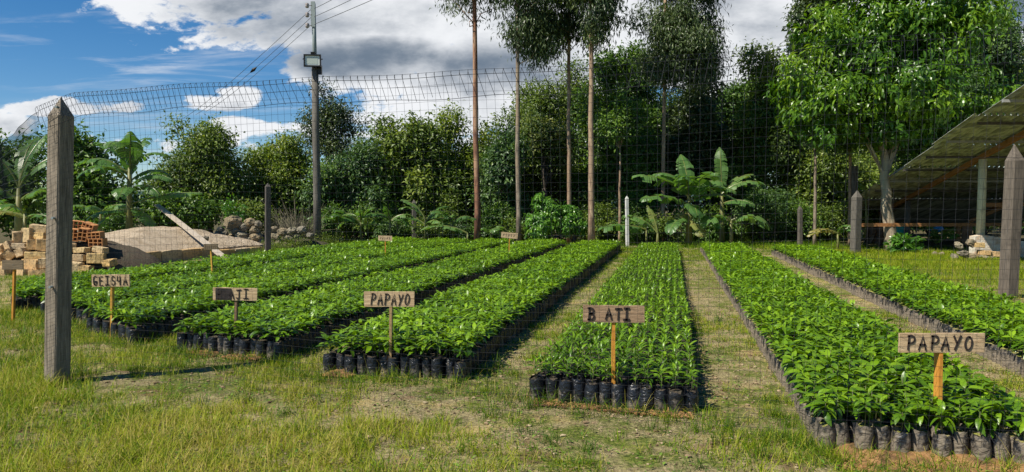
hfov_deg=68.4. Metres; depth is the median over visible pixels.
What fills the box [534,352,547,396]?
potted seedling
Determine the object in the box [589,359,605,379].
potted seedling
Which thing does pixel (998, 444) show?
potted seedling
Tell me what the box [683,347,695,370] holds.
potted seedling
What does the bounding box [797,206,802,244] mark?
fence post
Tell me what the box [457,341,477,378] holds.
potted seedling
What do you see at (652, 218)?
banana plant
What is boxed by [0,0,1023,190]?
sky
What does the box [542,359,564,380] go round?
potted seedling
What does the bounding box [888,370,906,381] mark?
potted seedling
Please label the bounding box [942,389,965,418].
potted seedling
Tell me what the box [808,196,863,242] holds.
bush
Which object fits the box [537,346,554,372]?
potted seedling
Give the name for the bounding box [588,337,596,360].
potted seedling
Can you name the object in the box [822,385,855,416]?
potted seedling
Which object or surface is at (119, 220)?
bush
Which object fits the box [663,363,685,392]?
potted seedling
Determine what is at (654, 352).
potted seedling
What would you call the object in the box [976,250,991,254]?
adobe block
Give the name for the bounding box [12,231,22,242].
adobe block
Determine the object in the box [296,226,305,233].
rock
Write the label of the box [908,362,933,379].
potted seedling
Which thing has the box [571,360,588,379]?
potted seedling
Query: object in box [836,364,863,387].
potted seedling
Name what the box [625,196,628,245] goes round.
fence post
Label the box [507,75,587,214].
broadleaf tree
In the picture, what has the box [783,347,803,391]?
potted seedling
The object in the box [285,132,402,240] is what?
broadleaf tree
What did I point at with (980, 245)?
adobe block
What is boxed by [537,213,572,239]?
undergrowth bush
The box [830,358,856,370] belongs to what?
potted seedling
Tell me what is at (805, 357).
potted seedling
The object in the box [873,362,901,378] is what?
potted seedling
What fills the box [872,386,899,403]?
potted seedling
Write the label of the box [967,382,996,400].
potted seedling
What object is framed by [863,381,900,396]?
potted seedling
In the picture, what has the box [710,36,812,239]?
broadleaf tree
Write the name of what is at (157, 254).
kerb block
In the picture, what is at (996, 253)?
adobe block
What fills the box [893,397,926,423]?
potted seedling
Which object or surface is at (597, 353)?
potted seedling
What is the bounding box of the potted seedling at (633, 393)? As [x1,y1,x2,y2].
[626,365,642,408]
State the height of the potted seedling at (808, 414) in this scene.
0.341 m
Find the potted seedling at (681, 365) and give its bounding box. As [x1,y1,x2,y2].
[667,361,685,382]
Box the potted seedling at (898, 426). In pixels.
[885,400,916,444]
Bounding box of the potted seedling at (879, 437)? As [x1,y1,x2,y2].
[868,395,890,450]
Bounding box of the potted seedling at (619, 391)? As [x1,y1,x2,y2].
[610,361,624,407]
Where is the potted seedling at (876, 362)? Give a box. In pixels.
[865,360,880,376]
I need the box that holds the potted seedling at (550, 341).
[541,339,558,365]
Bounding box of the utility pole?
[305,1,321,240]
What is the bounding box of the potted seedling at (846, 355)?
[835,353,859,366]
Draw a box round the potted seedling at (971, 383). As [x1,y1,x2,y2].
[958,374,990,395]
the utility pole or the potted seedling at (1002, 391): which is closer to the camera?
the potted seedling at (1002, 391)
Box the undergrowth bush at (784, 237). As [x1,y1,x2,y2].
[764,211,796,242]
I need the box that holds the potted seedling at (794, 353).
[781,350,808,374]
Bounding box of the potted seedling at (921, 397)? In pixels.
[911,388,946,419]
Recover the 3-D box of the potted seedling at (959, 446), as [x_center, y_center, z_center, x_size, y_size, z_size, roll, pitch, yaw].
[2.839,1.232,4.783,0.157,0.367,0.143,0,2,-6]
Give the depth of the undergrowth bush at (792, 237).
33.60 m
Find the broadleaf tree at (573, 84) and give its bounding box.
[505,52,598,211]
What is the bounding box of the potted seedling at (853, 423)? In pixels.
[838,395,875,442]
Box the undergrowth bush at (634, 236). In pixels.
[618,214,662,243]
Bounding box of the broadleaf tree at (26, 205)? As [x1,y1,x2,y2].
[0,124,47,239]
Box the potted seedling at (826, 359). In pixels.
[822,357,838,372]
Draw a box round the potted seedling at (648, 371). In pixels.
[637,359,655,385]
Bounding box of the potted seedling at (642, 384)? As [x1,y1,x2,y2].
[634,361,653,400]
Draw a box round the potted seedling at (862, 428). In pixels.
[850,397,880,449]
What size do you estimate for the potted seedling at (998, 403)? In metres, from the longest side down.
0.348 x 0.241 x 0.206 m
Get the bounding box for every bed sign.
[2,260,23,320]
[92,274,130,337]
[204,244,217,270]
[213,287,256,335]
[364,291,414,356]
[378,235,391,252]
[501,232,517,249]
[583,305,644,383]
[898,333,984,419]
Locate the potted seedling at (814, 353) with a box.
[804,349,825,362]
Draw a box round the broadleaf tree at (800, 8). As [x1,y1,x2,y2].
[776,0,859,238]
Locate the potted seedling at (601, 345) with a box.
[595,341,606,364]
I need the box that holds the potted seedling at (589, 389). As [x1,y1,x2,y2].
[584,361,599,404]
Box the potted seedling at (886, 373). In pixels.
[869,367,894,383]
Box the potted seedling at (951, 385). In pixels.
[945,378,964,400]
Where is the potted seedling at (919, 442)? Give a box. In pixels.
[903,397,934,451]
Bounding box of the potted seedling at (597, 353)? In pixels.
[593,343,604,368]
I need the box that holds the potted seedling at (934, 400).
[914,393,947,432]
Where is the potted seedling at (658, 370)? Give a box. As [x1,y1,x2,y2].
[653,360,664,381]
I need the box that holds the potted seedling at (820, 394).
[804,388,831,439]
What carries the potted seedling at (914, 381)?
on the ground at (628, 442)
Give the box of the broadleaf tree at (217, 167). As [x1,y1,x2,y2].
[135,109,264,232]
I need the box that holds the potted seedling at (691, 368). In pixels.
[682,362,695,383]
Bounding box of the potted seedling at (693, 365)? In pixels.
[682,361,704,389]
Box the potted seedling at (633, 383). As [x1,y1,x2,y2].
[623,368,641,385]
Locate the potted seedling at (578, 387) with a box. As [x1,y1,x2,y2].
[571,355,584,402]
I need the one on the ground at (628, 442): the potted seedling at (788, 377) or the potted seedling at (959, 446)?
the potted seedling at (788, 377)
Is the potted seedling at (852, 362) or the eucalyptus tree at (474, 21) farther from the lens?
the eucalyptus tree at (474, 21)
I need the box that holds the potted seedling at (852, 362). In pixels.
[839,359,863,367]
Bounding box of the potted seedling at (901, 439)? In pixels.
[890,408,919,452]
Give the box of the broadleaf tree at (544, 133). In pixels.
[520,105,587,238]
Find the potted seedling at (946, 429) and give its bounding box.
[925,399,963,449]
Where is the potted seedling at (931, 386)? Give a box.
[924,383,948,411]
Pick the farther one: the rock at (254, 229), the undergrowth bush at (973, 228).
the undergrowth bush at (973, 228)
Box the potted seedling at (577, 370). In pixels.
[568,358,587,377]
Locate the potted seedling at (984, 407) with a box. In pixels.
[979,396,995,427]
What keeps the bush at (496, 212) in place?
on the ground at (628, 442)
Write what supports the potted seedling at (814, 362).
on the ground at (628, 442)
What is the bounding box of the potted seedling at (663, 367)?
[655,358,667,383]
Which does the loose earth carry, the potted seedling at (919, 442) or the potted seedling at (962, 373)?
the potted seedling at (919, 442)
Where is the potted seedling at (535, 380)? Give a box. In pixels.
[526,355,543,399]
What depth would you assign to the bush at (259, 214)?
32.38 m
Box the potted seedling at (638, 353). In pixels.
[630,343,645,363]
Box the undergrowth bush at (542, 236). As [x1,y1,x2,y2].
[522,215,555,239]
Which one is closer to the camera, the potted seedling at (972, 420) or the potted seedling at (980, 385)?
the potted seedling at (972, 420)
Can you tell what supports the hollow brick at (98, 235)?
on the hollow brick at (102, 242)
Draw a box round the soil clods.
[0,267,1023,471]
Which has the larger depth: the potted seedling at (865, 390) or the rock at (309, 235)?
the rock at (309, 235)
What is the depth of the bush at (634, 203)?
34.49 m
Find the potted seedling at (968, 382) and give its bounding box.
[957,375,980,392]
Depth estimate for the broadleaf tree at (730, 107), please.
41.81 m
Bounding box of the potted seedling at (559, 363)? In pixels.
[552,349,563,370]
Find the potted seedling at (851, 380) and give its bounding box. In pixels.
[829,378,859,391]
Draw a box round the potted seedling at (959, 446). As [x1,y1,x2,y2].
[946,403,970,453]
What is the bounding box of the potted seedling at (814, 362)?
[801,359,825,373]
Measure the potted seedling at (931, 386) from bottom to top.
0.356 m
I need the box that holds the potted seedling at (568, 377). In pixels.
[558,356,571,379]
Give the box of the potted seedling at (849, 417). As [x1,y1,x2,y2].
[840,390,864,427]
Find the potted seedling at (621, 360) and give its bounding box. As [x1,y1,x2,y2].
[616,354,628,378]
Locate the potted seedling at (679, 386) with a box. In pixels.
[668,359,686,389]
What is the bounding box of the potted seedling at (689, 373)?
[680,365,697,394]
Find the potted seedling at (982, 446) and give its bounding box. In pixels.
[960,406,996,460]
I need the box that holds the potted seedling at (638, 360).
[629,351,646,374]
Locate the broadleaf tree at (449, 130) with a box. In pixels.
[430,98,515,237]
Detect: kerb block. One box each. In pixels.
[146,251,161,260]
[161,249,181,262]
[181,247,200,259]
[200,247,218,258]
[220,249,234,255]
[235,247,250,254]
[248,246,264,253]
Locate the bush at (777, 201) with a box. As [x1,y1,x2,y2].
[731,179,801,241]
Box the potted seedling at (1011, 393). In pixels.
[996,391,1023,398]
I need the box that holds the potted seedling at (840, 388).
[837,384,864,399]
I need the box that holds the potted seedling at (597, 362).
[589,355,602,373]
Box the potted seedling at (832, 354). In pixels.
[818,351,842,358]
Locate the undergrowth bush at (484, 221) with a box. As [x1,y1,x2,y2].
[466,212,505,239]
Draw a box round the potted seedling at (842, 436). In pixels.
[819,384,851,446]
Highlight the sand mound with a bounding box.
[72,226,264,251]
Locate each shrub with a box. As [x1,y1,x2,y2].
[218,193,252,232]
[264,200,334,239]
[522,193,563,239]
[558,201,587,243]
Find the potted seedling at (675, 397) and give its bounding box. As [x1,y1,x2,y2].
[664,365,685,411]
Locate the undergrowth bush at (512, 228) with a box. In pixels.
[494,215,538,241]
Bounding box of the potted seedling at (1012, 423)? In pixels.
[989,394,1023,424]
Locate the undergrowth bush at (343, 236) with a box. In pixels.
[338,222,350,241]
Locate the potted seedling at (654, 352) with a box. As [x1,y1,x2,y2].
[646,346,661,367]
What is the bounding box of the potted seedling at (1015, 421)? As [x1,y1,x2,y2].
[1001,401,1023,457]
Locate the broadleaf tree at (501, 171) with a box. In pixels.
[464,121,542,238]
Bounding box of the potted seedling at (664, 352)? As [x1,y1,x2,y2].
[658,348,670,371]
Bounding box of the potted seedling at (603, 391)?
[598,364,612,405]
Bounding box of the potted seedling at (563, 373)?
[560,353,573,375]
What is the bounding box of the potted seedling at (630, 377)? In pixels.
[626,358,639,380]
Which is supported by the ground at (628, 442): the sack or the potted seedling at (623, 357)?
the potted seedling at (623, 357)
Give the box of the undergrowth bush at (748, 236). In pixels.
[728,221,775,242]
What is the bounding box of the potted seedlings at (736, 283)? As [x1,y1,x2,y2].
[8,235,1023,416]
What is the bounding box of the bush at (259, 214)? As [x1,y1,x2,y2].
[214,196,282,233]
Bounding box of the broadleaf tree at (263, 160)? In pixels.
[234,122,322,228]
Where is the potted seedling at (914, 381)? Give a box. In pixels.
[905,372,931,394]
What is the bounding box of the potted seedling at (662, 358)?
[654,354,669,375]
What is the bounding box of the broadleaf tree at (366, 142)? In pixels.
[347,116,404,218]
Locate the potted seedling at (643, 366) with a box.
[636,360,654,384]
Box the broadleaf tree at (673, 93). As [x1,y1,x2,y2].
[650,85,691,114]
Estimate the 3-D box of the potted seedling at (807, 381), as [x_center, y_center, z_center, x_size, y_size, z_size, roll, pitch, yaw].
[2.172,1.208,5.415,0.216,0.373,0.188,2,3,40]
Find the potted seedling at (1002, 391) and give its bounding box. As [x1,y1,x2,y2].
[977,382,1010,397]
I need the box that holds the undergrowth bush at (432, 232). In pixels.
[405,215,455,239]
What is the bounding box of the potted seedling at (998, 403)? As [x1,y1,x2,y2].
[988,395,1021,423]
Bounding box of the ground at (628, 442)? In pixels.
[0,208,1023,471]
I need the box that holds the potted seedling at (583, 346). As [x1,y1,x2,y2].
[576,344,586,362]
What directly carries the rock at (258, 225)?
on the rock at (254, 229)
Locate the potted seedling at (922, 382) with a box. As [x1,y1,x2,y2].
[917,377,933,394]
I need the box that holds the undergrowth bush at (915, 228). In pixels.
[910,226,926,234]
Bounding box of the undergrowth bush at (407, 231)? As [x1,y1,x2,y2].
[395,216,421,239]
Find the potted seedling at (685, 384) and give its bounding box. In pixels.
[681,373,698,389]
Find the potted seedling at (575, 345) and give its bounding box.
[568,343,579,368]
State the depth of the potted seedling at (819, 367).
5.90 m
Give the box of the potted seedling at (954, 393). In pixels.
[944,389,971,421]
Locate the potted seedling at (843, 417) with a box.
[827,398,853,420]
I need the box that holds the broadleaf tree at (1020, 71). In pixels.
[997,39,1023,114]
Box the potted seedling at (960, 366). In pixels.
[951,364,970,375]
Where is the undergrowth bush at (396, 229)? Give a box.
[371,215,407,236]
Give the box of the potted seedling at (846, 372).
[841,371,860,383]
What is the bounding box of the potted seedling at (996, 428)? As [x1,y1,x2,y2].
[969,406,1012,438]
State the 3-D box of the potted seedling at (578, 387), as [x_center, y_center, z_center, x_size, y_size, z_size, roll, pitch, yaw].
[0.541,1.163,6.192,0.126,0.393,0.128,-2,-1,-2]
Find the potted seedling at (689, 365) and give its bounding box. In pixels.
[682,359,698,376]
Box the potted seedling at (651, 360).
[640,358,656,378]
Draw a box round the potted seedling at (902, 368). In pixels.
[890,362,921,377]
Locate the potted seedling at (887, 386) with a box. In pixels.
[878,381,904,418]
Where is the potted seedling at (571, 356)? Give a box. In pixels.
[564,345,580,371]
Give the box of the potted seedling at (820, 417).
[802,394,838,443]
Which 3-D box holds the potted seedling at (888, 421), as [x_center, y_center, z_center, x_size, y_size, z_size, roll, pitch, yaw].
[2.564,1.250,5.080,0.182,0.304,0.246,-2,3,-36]
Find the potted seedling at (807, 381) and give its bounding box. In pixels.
[802,378,825,424]
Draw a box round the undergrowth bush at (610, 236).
[605,212,624,241]
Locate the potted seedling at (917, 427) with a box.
[897,397,935,431]
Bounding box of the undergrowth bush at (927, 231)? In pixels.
[920,198,946,234]
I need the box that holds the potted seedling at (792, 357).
[781,355,802,397]
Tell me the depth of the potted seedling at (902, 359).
6.27 m
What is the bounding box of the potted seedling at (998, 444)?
[982,392,1012,461]
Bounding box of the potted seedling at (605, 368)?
[600,360,610,379]
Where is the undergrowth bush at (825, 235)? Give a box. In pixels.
[807,218,845,242]
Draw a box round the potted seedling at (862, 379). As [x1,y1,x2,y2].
[848,378,868,394]
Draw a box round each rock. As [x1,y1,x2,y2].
[217,227,224,231]
[224,216,241,229]
[230,228,239,234]
[234,231,248,237]
[239,223,248,230]
[244,218,254,226]
[249,225,260,232]
[249,232,262,240]
[254,220,262,227]
[271,226,277,232]
[271,232,281,239]
[277,228,287,236]
[284,235,293,241]
[286,227,296,234]
[294,233,301,239]
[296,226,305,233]
[306,232,313,238]
[954,241,963,249]
[957,249,969,256]
[963,253,975,259]
[965,239,976,247]
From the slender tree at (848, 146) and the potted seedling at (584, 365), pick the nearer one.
the potted seedling at (584, 365)
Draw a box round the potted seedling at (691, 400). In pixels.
[683,371,698,412]
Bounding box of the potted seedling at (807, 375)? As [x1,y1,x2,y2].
[794,370,822,400]
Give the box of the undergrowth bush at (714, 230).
[699,215,742,241]
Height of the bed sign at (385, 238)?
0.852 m
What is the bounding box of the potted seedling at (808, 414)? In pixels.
[796,389,827,433]
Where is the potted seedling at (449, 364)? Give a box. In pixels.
[441,338,455,377]
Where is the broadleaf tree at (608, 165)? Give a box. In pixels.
[553,36,671,220]
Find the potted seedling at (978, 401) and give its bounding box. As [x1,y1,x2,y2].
[947,396,988,430]
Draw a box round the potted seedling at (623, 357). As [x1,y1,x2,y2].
[617,346,629,371]
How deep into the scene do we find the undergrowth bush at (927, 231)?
43.00 m
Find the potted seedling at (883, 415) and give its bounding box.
[860,393,890,423]
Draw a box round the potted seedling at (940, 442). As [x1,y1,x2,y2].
[930,408,955,456]
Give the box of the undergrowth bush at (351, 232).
[339,216,378,240]
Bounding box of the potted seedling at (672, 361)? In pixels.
[666,359,684,387]
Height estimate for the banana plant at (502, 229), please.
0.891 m
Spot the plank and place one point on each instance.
(197, 236)
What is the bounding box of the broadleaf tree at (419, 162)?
[348,109,473,238]
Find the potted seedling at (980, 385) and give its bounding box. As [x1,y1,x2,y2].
[965,383,999,399]
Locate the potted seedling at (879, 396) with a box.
[857,394,890,419]
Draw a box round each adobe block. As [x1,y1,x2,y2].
[0,265,12,274]
[1,248,15,259]
[2,240,15,250]
[11,243,26,248]
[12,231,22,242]
[14,247,30,257]
[16,269,29,275]
[21,228,33,242]
[21,259,37,269]
[24,252,44,258]
[26,239,35,249]
[28,269,44,274]
[29,224,45,232]
[32,232,45,238]
[35,238,45,250]
[37,258,45,268]
[72,254,85,260]
[72,261,84,272]
[73,247,90,252]
[78,265,93,273]
[86,253,105,263]
[91,246,108,253]
[102,258,118,266]
[974,243,984,247]
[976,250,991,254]
[986,251,999,256]
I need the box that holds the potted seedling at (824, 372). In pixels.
[810,370,835,387]
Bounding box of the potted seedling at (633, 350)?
[624,346,642,368]
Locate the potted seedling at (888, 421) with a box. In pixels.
[872,397,905,424]
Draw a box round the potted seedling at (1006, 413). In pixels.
[991,405,1013,427]
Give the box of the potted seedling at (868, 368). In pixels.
[859,363,878,382]
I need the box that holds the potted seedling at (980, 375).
[962,368,987,391]
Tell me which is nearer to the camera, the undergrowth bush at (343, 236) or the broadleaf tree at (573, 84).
the undergrowth bush at (343, 236)
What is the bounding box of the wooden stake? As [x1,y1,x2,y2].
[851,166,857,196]
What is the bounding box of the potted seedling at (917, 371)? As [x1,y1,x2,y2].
[898,369,928,387]
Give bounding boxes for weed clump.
[258,238,283,249]
[271,234,315,248]
[304,232,343,244]
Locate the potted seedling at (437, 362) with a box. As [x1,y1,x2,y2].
[428,333,443,378]
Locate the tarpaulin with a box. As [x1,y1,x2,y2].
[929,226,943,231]
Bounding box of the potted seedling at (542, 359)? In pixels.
[540,355,552,373]
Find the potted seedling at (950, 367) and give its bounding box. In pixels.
[943,365,967,376]
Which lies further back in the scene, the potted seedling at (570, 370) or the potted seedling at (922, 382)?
the potted seedling at (570, 370)
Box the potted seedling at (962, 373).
[947,368,968,380]
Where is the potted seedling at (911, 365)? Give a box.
[901,363,922,379]
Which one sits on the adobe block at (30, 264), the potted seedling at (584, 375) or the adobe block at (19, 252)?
the adobe block at (19, 252)
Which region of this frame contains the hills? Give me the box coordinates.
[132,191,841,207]
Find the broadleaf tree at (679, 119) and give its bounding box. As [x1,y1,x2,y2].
[638,59,744,216]
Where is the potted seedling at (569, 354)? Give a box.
[563,349,575,373]
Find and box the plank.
[154,204,223,257]
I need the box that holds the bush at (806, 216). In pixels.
[773,194,834,241]
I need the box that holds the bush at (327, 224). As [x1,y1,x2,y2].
[304,198,350,241]
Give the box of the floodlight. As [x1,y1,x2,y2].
[303,52,322,66]
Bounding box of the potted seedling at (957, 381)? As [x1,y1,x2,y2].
[949,377,979,392]
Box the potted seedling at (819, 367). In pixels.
[812,360,832,384]
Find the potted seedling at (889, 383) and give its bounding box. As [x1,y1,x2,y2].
[877,378,904,401]
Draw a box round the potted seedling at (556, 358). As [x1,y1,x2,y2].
[550,353,566,376]
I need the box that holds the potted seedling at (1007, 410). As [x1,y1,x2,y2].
[993,397,1023,431]
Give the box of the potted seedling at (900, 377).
[890,371,911,389]
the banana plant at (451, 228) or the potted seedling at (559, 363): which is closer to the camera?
the potted seedling at (559, 363)
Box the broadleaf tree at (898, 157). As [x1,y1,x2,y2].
[861,125,960,198]
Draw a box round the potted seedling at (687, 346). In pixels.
[681,344,692,365]
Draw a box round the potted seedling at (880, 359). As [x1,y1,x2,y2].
[871,355,892,381]
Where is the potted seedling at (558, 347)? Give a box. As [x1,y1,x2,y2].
[554,341,564,367]
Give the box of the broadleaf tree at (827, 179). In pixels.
[766,145,901,240]
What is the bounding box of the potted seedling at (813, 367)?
[807,365,825,378]
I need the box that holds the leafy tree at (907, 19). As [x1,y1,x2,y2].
[761,0,1020,250]
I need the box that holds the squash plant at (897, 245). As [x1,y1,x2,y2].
[883,232,925,253]
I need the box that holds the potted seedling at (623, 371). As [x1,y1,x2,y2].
[616,360,628,380]
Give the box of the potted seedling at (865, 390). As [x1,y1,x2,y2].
[856,384,877,403]
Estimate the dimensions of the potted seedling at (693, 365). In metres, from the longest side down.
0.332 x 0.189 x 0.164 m
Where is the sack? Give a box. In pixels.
[862,227,883,246]
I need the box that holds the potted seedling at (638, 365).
[631,358,646,378]
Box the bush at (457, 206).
[416,186,473,227]
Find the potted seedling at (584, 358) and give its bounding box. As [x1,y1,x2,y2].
[579,351,589,368]
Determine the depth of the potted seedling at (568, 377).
6.29 m
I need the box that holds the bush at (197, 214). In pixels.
[132,183,225,230]
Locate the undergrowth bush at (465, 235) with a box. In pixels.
[445,217,473,240]
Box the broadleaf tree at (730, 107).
[710,64,781,220]
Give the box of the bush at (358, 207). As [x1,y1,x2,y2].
[342,190,399,240]
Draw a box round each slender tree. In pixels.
[586,85,657,242]
[787,101,822,244]
[810,114,863,245]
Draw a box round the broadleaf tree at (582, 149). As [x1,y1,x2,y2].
[549,115,624,201]
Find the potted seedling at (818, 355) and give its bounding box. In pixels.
[816,350,839,363]
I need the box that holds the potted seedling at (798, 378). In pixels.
[791,366,811,407]
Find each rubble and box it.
[13,241,163,271]
[248,233,285,247]
[289,238,327,248]
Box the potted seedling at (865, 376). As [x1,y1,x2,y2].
[855,370,879,390]
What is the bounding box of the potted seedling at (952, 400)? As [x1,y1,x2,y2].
[932,395,961,424]
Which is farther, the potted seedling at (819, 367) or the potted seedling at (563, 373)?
the potted seedling at (563, 373)
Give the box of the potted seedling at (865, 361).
[858,355,874,371]
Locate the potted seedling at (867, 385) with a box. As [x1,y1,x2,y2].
[859,381,886,386]
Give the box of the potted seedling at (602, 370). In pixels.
[598,361,610,382]
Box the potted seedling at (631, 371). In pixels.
[627,362,639,382]
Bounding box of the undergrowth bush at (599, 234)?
[573,216,616,241]
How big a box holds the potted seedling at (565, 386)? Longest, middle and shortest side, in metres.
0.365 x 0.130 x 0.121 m
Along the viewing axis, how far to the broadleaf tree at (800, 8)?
36.71 m
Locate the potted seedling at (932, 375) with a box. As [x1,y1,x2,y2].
[916,373,946,385]
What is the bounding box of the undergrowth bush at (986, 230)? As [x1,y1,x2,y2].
[975,226,1000,234]
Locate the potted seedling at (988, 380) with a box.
[977,378,997,392]
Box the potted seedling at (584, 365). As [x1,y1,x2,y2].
[578,359,591,376]
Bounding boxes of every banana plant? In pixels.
[0,135,75,230]
[0,204,45,227]
[73,204,143,230]
[77,131,202,230]
[306,213,355,241]
[333,207,381,240]
[364,206,414,235]
[398,199,449,239]
[420,211,475,238]
[423,225,468,240]
[438,215,462,237]
[480,228,506,238]
[491,226,507,233]
[597,224,646,242]
[623,205,658,243]
[631,154,736,244]
[699,214,768,242]
[702,147,765,242]
[806,225,861,247]
[858,184,872,245]
[919,222,959,243]
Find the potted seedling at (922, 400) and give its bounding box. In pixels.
[910,395,932,409]
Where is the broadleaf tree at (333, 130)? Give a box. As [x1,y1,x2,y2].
[288,77,377,160]
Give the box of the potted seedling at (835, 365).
[825,363,853,393]
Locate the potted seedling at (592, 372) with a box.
[587,363,598,383]
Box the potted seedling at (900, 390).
[884,389,905,405]
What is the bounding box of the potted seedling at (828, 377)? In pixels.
[812,372,844,399]
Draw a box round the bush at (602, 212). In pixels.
[579,198,624,240]
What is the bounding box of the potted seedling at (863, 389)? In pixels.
[852,384,882,408]
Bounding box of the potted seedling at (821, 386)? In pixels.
[811,382,840,413]
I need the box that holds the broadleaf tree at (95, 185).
[32,119,146,237]
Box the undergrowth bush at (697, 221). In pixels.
[679,210,711,242]
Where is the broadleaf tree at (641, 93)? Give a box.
[598,43,677,146]
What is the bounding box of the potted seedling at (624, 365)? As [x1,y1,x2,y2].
[619,354,631,375]
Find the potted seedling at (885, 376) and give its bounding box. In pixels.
[877,373,899,384]
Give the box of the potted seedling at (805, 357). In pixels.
[798,354,821,371]
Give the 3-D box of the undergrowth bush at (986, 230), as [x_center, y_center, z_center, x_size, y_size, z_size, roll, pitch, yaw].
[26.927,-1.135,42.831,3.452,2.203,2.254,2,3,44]
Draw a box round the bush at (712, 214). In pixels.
[659,200,750,242]
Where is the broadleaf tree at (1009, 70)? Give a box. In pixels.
[933,0,1023,233]
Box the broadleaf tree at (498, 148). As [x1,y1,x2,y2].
[467,120,556,222]
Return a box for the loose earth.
[186,350,1023,471]
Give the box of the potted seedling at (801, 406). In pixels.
[786,382,815,425]
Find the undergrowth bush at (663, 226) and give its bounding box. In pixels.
[644,210,685,242]
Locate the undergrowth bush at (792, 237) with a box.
[773,214,812,242]
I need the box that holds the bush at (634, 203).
[609,186,660,240]
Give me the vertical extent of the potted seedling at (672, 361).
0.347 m
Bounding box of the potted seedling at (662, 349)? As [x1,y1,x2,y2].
[658,343,670,365]
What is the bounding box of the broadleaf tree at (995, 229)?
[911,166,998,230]
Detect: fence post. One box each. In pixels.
[44,98,73,384]
[265,183,270,251]
[412,200,415,236]
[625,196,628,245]
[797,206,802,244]
[850,190,861,252]
[998,144,1023,298]
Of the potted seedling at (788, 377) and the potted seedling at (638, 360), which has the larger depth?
the potted seedling at (638, 360)
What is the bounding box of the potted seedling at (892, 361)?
[884,357,908,380]
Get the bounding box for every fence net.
[0,111,38,198]
[35,26,1023,440]
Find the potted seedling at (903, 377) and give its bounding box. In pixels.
[890,371,920,395]
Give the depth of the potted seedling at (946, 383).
5.33 m
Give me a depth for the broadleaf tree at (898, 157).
39.11 m
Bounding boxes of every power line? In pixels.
[184,0,330,117]
[197,0,349,113]
[207,0,370,110]
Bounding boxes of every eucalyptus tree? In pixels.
[429,0,514,238]
[485,0,567,240]
[508,0,611,241]
[549,0,642,240]
[620,0,736,240]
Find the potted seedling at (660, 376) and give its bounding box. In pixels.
[650,363,666,384]
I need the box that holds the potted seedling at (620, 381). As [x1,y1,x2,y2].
[615,359,628,405]
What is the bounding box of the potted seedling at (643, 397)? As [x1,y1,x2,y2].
[638,368,653,411]
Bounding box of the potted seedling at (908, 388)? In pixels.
[901,387,913,396]
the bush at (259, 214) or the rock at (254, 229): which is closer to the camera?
the rock at (254, 229)
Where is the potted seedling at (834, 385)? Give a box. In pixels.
[818,380,846,393]
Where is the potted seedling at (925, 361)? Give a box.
[921,357,933,378]
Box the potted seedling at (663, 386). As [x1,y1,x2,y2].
[651,361,670,389]
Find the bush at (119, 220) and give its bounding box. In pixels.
[79,200,142,232]
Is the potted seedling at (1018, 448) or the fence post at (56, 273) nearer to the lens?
the potted seedling at (1018, 448)
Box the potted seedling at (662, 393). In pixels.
[653,370,668,411]
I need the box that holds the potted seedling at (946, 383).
[927,372,960,410]
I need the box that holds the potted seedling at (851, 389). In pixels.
[839,387,860,419]
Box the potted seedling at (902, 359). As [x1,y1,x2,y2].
[883,356,906,361]
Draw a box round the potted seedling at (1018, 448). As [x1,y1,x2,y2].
[1005,411,1023,463]
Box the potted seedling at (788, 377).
[779,360,805,400]
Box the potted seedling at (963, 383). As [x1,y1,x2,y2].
[949,379,982,402]
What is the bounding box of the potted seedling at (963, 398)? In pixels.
[944,392,974,412]
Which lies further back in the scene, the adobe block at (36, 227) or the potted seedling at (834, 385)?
the adobe block at (36, 227)
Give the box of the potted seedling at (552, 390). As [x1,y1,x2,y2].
[544,355,558,399]
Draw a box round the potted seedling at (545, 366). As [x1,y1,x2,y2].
[536,356,550,374]
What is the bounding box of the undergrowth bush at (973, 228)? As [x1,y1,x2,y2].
[944,226,975,233]
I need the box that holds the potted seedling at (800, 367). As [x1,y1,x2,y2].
[784,365,816,412]
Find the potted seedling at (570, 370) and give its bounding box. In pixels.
[562,359,577,376]
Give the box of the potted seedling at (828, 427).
[810,396,839,449]
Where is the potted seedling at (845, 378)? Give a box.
[829,371,850,393]
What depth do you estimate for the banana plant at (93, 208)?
26.71 m
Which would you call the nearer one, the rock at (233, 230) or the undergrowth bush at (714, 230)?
the rock at (233, 230)
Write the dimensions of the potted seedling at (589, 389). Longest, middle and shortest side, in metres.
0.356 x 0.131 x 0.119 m
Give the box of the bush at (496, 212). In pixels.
[471,200,515,237]
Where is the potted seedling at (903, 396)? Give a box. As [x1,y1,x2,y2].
[891,393,917,407]
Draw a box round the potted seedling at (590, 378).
[581,355,597,384]
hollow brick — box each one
[72,228,77,241]
[73,220,84,227]
[77,227,91,241]
[81,221,98,231]
[87,231,104,239]
[88,238,107,246]
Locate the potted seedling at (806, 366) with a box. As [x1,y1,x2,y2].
[791,362,814,403]
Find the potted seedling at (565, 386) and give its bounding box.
[558,358,573,402]
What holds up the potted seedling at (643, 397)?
on the ground at (628, 442)
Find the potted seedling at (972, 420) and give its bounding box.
[965,400,996,453]
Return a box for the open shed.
[847,85,1023,258]
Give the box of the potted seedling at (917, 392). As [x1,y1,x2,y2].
[903,384,929,412]
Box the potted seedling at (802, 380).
[788,369,813,411]
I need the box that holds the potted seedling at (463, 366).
[452,342,467,380]
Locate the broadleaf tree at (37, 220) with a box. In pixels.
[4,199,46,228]
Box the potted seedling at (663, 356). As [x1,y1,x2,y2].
[655,351,669,364]
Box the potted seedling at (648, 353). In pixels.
[640,347,656,368]
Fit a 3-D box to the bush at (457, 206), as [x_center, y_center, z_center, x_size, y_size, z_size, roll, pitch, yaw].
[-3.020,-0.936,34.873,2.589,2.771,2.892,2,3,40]

